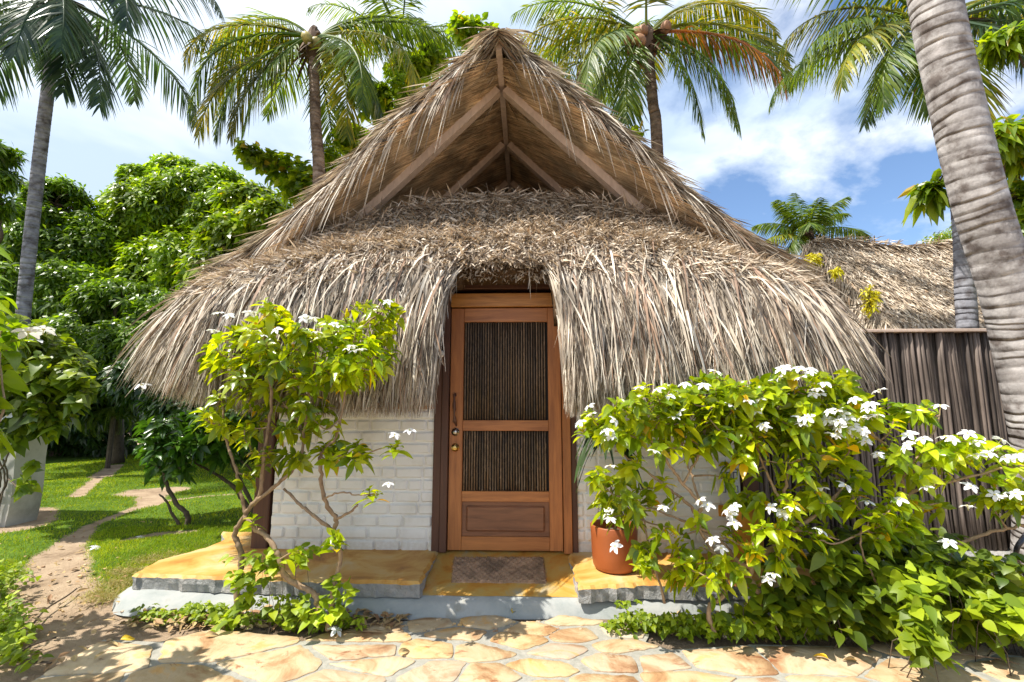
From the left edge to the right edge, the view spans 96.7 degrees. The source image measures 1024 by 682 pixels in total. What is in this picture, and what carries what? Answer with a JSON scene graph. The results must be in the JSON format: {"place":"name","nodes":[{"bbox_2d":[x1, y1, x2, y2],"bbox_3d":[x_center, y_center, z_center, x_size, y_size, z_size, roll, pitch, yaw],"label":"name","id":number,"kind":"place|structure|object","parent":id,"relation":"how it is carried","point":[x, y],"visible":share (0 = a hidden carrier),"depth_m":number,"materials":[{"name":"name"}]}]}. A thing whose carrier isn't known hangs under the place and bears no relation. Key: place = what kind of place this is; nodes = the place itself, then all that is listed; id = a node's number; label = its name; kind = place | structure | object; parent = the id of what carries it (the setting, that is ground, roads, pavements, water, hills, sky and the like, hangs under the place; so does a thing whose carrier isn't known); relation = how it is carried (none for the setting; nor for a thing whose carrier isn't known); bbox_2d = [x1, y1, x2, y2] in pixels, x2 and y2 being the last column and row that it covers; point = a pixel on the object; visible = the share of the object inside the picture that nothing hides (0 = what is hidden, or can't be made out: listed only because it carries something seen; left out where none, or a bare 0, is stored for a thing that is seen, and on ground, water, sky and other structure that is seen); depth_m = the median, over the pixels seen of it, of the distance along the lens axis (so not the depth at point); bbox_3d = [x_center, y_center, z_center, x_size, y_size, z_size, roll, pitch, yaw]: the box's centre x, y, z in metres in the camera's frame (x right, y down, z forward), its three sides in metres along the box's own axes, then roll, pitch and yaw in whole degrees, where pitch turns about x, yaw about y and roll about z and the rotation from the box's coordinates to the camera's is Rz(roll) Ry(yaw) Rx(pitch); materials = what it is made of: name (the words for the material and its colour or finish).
{"place":"outdoors","nodes":[
{"label":"outdoors","id":0,"kind":"place"},
{"bbox_2d":[0,443,258,681],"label":"lawn","id":1,"kind":"structure","parent":0,"point":[72,636],"depth_m":4.25,"materials":[{"name":"green plant"}]},
{"bbox_2d":[0,139,40,322],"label":"broadleaf tree","id":2,"kind":"object","parent":1,"relation":"on","point":[11,158],"visible":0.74,"depth_m":9.48,"materials":[{"name":"green plant"}]},
{"bbox_2d":[0,436,47,526],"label":"garden wall","id":3,"kind":"structure","parent":1,"relation":"on","point":[24,508],"depth_m":5.38,"materials":[{"name":"white paint"}]},
{"bbox_2d":[0,313,150,506],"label":"flowering vine","id":4,"kind":"object","parent":3,"relation":"attached to","point":[60,383],"visible":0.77,"depth_m":4.74,"materials":[{"name":"green plant"}]},
{"bbox_2d":[0,554,53,673],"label":"ground weeds","id":5,"kind":"object","parent":1,"relation":"on","point":[13,637],"visible":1,"depth_m":2.82,"materials":[{"name":"green plant"}]},
{"bbox_2d":[0,245,54,458],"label":"jasmine shrub","id":6,"kind":"object","parent":1,"relation":"on","point":[12,381],"visible":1,"depth_m":2.32,"materials":[{"name":"green plant"}]},
{"bbox_2d":[9,636,56,660],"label":"fallen twig","id":7,"kind":"object","parent":1,"relation":"on","point":[52,638],"visible":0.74,"depth_m":2.67,"materials":[{"name":"brown wood"}]},
{"bbox_2d":[19,653,51,663],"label":"fallen twig","id":8,"kind":"object","parent":1,"relation":"on","point":[47,662],"visible":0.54,"depth_m":2.47,"materials":[{"name":"brown wood"}]},
{"bbox_2d":[33,588,77,623],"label":"fallen twig","id":9,"kind":"object","parent":1,"relation":"on","point":[41,613],"visible":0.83,"depth_m":3.21,"materials":[{"name":"brown wood"}]},
{"bbox_2d":[0,172,125,455],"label":"mango tree","id":10,"kind":"object","parent":1,"relation":"on","point":[64,258],"visible":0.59,"depth_m":12.42,"materials":[{"name":"green plant"}]},
{"bbox_2d":[89,545,100,549],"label":"fallen flower","id":11,"kind":"object","parent":1,"relation":"on","point":[95,546],"visible":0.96,"depth_m":4.36,"materials":[{"name":"white plant"}]},
{"bbox_2d":[31,275,177,463],"bbox_3d":[-9.389,0.630,10.693,4.057,4.536,2.756,0,-8,2],"label":"broadleaf tree","id":12,"kind":"object","parent":1,"relation":"on","point":[99,319],"visible":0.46,"depth_m":10.46,"materials":[{"name":"green plant"}]},
{"bbox_2d":[74,404,140,467],"bbox_3d":[-8.881,2.102,10.176,1.078,1.447,1.170,-3,-9,23],"label":"tree","id":13,"kind":"object","parent":1,"relation":"on","point":[112,415],"visible":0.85,"depth_m":10.04,"materials":[{"name":"green plant"}]},
{"bbox_2d":[0,0,235,325],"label":"coconut palm","id":14,"kind":"object","parent":1,"relation":"on","point":[65,27],"visible":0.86,"depth_m":8.52,"materials":[{"name":"green plant"}]},
{"bbox_2d":[0,454,256,609],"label":"grass","id":15,"kind":"structure","parent":1,"relation":"on","point":[127,467],"depth_m":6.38,"materials":[{"name":"green plant"}]},
{"bbox_2d":[66,542,208,606],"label":"dry grass","id":16,"kind":"structure","parent":1,"relation":"on","point":[102,594],"depth_m":3.56,"materials":[{"name":"green plant"}]},
{"bbox_2d":[46,412,243,461],"bbox_3d":[-9.288,2.345,12.244,9.572,2.807,4.850,0,-8,2],"label":"evergreen shrub","id":17,"kind":"object","parent":1,"relation":"on","point":[78,442],"visible":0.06,"depth_m":11.86,"materials":[{"name":"green plant"}]},
{"bbox_2d":[74,151,244,296],"bbox_3d":[-10.329,-1.476,13.786,6.197,9.555,3.497,0,-8,2],"label":"mango tree","id":18,"kind":"object","parent":1,"relation":"on","point":[156,209],"visible":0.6,"depth_m":13.39,"materials":[{"name":"green plant"}]},
{"bbox_2d":[71,356,258,467],"bbox_3d":[-7.158,1.463,9.572,6.077,2.564,1.983,-2,-8,16],"label":"evergreen shrub","id":19,"kind":"object","parent":1,"relation":"on","point":[136,401],"visible":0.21,"depth_m":9.15,"materials":[{"name":"green plant"}]},
{"bbox_2d":[129,408,221,524],"bbox_3d":[-3.880,1.496,5.306,1.392,1.419,0.927,0,-8,2],"label":"garden shrub","id":20,"kind":"object","parent":1,"relation":"on","point":[163,444],"visible":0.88,"depth_m":5.12,"materials":[{"name":"green plant"}]},
{"bbox_2d":[173,404,260,512],"bbox_3d":[-3.532,1.427,5.597,1.573,1.460,0.979,0,-8,2],"label":"garden shrub","id":21,"kind":"object","parent":1,"relation":"on","point":[219,456],"visible":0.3,"depth_m":5.44,"materials":[{"name":"green plant"}]},
{"bbox_2d":[170,178,292,293],"bbox_3d":[-6.871,-0.764,11.796,3.219,7.595,2.792,0,-8,2],"label":"mango tree","id":22,"kind":"object","parent":1,"relation":"on","point":[241,207],"visible":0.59,"depth_m":11.28,"materials":[{"name":"green plant"}]},
{"bbox_2d":[128,592,367,635],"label":"ground weeds","id":23,"kind":"object","parent":1,"relation":"on","point":[196,610],"visible":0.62,"depth_m":2.97,"materials":[{"name":"green plant"}]},
{"bbox_2d":[180,6,462,193],"bbox_3d":[-3.797,-2.386,9.633,5.715,10.221,3.996,0,-8,2],"label":"coconut palm","id":24,"kind":"object","parent":1,"relation":"on","point":[312,44],"visible":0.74,"depth_m":9.17,"materials":[{"name":"green plant"}]},
{"bbox_2d":[304,0,479,103],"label":"coconut palm","id":25,"kind":"object","parent":1,"relation":"on","point":[386,4],"visible":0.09,"depth_m":11.76,"materials":[{"name":"green plant"}]},
{"bbox_2d":[231,9,648,208],"bbox_3d":[-1.435,-2.549,9.994,8.863,10.615,1.501,0,-8,-4],"label":"sea almond tree","id":26,"kind":"object","parent":1,"relation":"on","point":[289,180],"visible":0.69,"depth_m":10.09,"materials":[{"name":"green plant"}]},
{"bbox_2d":[0,0,1023,258],"label":"sky","id":27,"kind":"structure","parent":0,"point":[812,149],"materials":[{"name":"blue"}]},
{"bbox_2d":[32,615,1023,681],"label":"flagstone path","id":28,"kind":"structure","parent":0,"point":[116,663],"depth_m":2.50,"materials":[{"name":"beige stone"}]},
{"bbox_2d":[120,635,133,639],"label":"fallen leaf","id":29,"kind":"object","parent":28,"relation":"on","point":[126,637],"visible":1,"depth_m":2.71,"materials":[{"name":"yellow plant"}]},
{"bbox_2d":[205,631,217,635],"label":"fallen leaf","id":30,"kind":"object","parent":28,"relation":"on","point":[210,633],"visible":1,"depth_m":2.75,"materials":[{"name":"beige plant"}]},
{"bbox_2d":[327,626,341,636],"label":"fallen flower","id":31,"kind":"object","parent":28,"relation":"on","point":[334,629],"visible":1,"depth_m":2.76,"materials":[{"name":"white plant"}]},
{"bbox_2d":[398,648,408,653],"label":"fallen leaf","id":32,"kind":"object","parent":28,"relation":"on","point":[403,650],"visible":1,"depth_m":2.56,"materials":[{"name":"beige plant"}]},
{"bbox_2d":[814,653,827,657],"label":"fallen leaf","id":33,"kind":"object","parent":28,"relation":"on","point":[822,655],"visible":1,"depth_m":2.51,"materials":[{"name":"yellow plant"}]},
{"bbox_2d":[842,656,856,660],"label":"fallen leaf","id":34,"kind":"object","parent":28,"relation":"on","point":[850,658],"visible":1,"depth_m":2.48,"materials":[{"name":"brown plant"}]},
{"bbox_2d":[878,559,1023,681],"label":"bright vine","id":35,"kind":"object","parent":28,"relation":"on","point":[925,642],"visible":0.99,"depth_m":2.38,"materials":[{"name":"green plant"}]},
{"bbox_2d":[242,576,1021,655],"bbox_3d":[3.709,1.841,2.951,10.800,0.022,2.600,0,-8,2],"label":"garden bed","id":36,"kind":"object","parent":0,"point":[672,642],"visible":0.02,"depth_m":2.75,"materials":[{"name":"soil"}]},
{"bbox_2d":[189,297,415,630],"bbox_3d":[-1.423,0.739,2.910,1.762,2.096,0.647,-2,-8,14],"label":"jasmine shrub","id":37,"kind":"object","parent":36,"relation":"on","point":[342,370],"visible":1,"depth_m":2.90,"materials":[{"name":"green plant"}]},
{"bbox_2d":[208,542,359,634],"bbox_3d":[-1.454,1.567,2.850,1.058,0.549,0.277,-1,-8,8],"label":"climbing vine","id":38,"kind":"object","parent":37,"relation":"attached to","point":[246,601],"visible":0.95,"depth_m":2.84,"materials":[{"name":"green plant"}]},
{"bbox_2d":[12,550,847,679],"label":"pebbles","id":39,"kind":"object","parent":36,"relation":"on","point":[177,625],"visible":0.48,"depth_m":2.90,"materials":[{"name":"beige stone"}]},
{"bbox_2d":[0,521,1023,671],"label":"leaf litter","id":40,"kind":"object","parent":36,"relation":"on","point":[366,613],"visible":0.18,"depth_m":2.93,"materials":[{"name":"brown plant"}]},
{"bbox_2d":[599,599,845,644],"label":"ground weeds","id":41,"kind":"object","parent":36,"relation":"on","point":[665,623],"visible":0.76,"depth_m":2.74,"materials":[{"name":"green plant"}]},
{"bbox_2d":[573,364,900,634],"bbox_3d":[1.432,0.951,2.766,2.123,1.609,0.572,0,-8,2],"label":"jasmine shrub","id":42,"kind":"object","parent":36,"relation":"on","point":[790,429],"visible":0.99,"depth_m":2.70,"materials":[{"name":"green plant"}]},
{"bbox_2d":[715,522,1023,662],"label":"creeping vine","id":43,"kind":"object","parent":36,"relation":"on","point":[845,590],"visible":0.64,"depth_m":2.62,"materials":[{"name":"green plant"}]},
{"bbox_2d":[758,328,1010,574],"bbox_3d":[3.603,0.949,4.089,3.000,2.130,0.200,0,-8,2],"label":"cane fence","id":44,"kind":"object","parent":36,"relation":"on","point":[954,370],"visible":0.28,"depth_m":4.12,"materials":[{"name":"brown wood"}]},
{"bbox_2d":[817,383,1023,594],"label":"jasmine shrub","id":45,"kind":"object","parent":36,"relation":"on","point":[949,454],"visible":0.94,"depth_m":2.72,"materials":[{"name":"green plant"}]},
{"bbox_2d":[906,0,1023,575],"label":"coconut palm","id":46,"kind":"object","parent":36,"relation":"on","point":[988,227],"visible":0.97,"depth_m":3.68,"materials":[{"name":"grey plant"}]},
{"bbox_2d":[1013,532,1023,576],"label":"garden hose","id":47,"kind":"object","parent":36,"relation":"on","point":[1018,545],"visible":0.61,"depth_m":2.91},
{"label":"ground","id":48,"kind":"structure","parent":0,"visible":0},
{"bbox_2d":[112,531,837,621],"bbox_3d":[-0.068,1.875,3.630,5.995,0.292,1.328,0,-8,2],"label":"porch","id":49,"kind":"object","parent":48,"relation":"on","point":[416,584],"visible":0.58,"depth_m":3.20,"materials":[{"name":"yellow stone"}]},
{"bbox_2d":[102,26,894,553],"bbox_3d":[-0.168,-0.316,6.023,7.185,4.910,5.989,0,-8,2],"label":"thatched hut","id":50,"kind":"object","parent":49,"relation":"on","point":[542,252],"visible":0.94,"depth_m":3.87,"materials":[{"name":"brown plant"}]},
{"bbox_2d":[447,308,562,550],"bbox_3d":[-0.059,0.722,3.906,0.965,2.055,0.121,0,-8,2],"label":"door","id":51,"kind":"structure","parent":50,"relation":"in","point":[505,436],"depth_m":3.93,"materials":[{"name":"brown wood"}]},
{"bbox_2d":[574,426,642,491],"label":"staghorn fern","id":52,"kind":"object","parent":50,"relation":"attached to","point":[582,456],"visible":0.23,"depth_m":3.59,"materials":[{"name":"green plant"}]},
{"bbox_2d":[718,505,725,515],"bbox_3d":[1.743,1.404,3.766,0.070,0.088,0.008,0,-8,2],"label":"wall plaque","id":53,"kind":"object","parent":50,"relation":"attached to","point":[720,510],"depth_m":3.76,"materials":[{"name":"brown"}]},
{"bbox_2d":[718,462,738,503],"bbox_3d":[1.802,1.178,3.785,0.148,0.341,0.008,0,-8,2],"label":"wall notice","id":54,"kind":"object","parent":50,"relation":"attached to","point":[724,497],"depth_m":3.78,"materials":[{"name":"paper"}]},
{"bbox_2d":[451,556,546,583],"bbox_3d":[-0.109,1.750,3.490,0.753,0.090,0.409,0,-8,2],"label":"door mat","id":55,"kind":"object","parent":49,"relation":"on","point":[506,569],"depth_m":3.45,"materials":[{"name":"brown wicker"}]},
{"bbox_2d":[590,518,637,573],"bbox_3d":[0.768,1.538,3.417,0.352,0.314,0.352,0,-8,2],"label":"plant pot","id":56,"kind":"object","parent":49,"relation":"on","point":[605,560],"visible":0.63,"depth_m":3.28,"materials":[{"name":"ceramic"}]},
{"bbox_2d":[587,464,647,532],"bbox_3d":[0.777,1.169,3.383,0.445,0.533,0.392,0,-8,2],"label":"potted jasmine","id":57,"kind":"object","parent":56,"relation":"on","point":[603,500],"visible":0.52,"depth_m":3.35,"materials":[{"name":"green plant"}]},
{"bbox_2d":[729,502,763,562],"bbox_3d":[1.865,1.512,3.605,0.270,0.418,0.270,0,-8,2],"label":"ochre pot","id":58,"kind":"object","parent":49,"relation":"on","point":[744,521],"visible":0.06,"depth_m":3.52,"materials":[{"name":"orange ceramic"}]},
{"bbox_2d":[520,0,672,120],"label":"coconut palm","id":59,"kind":"object","parent":48,"relation":"on","point":[541,20],"visible":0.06,"depth_m":11.76,"materials":[{"name":"green plant"}]},
{"bbox_2d":[509,0,795,162],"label":"coconut palm","id":60,"kind":"object","parent":48,"relation":"on","point":[645,43],"visible":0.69,"depth_m":9.27,"materials":[{"name":"green plant"}]},
{"bbox_2d":[751,193,872,254],"bbox_3d":[10.171,-0.955,14.740,3.982,8.804,2.156,0,-8,2],"label":"coconut palm","id":61,"kind":"object","parent":48,"relation":"on","point":[811,221],"visible":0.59,"depth_m":15.16,"materials":[{"name":"green plant"}]},
{"bbox_2d":[804,252,883,318],"bbox_3d":[4.072,0.513,5.444,0.903,3.290,0.256,0,-8,2],"label":"yellow weed","id":62,"kind":"object","parent":48,"relation":"on","point":[872,300],"visible":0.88,"depth_m":5.59,"materials":[{"name":"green plant"}]},
{"bbox_2d":[759,0,1023,328],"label":"coconut palm","id":63,"kind":"object","parent":48,"relation":"on","point":[879,33],"visible":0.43,"depth_m":6.55,"materials":[{"name":"green plant"}]},
{"bbox_2d":[799,233,984,463],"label":"thatched house","id":64,"kind":"structure","parent":48,"relation":"on","point":[913,284],"depth_m":8.86,"materials":[{"name":"brown plant"}]},
{"bbox_2d":[919,223,951,243],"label":"thin shrub","id":65,"kind":"object","parent":48,"relation":"on","point":[944,236],"visible":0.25,"depth_m":12.06,"materials":[{"name":"green plant"}]},
{"bbox_2d":[897,20,1023,235],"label":"broadleaf tree","id":66,"kind":"object","parent":48,"relation":"on","point":[930,198],"visible":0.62,"depth_m":5.40,"materials":[{"name":"green plant"}]}
]}

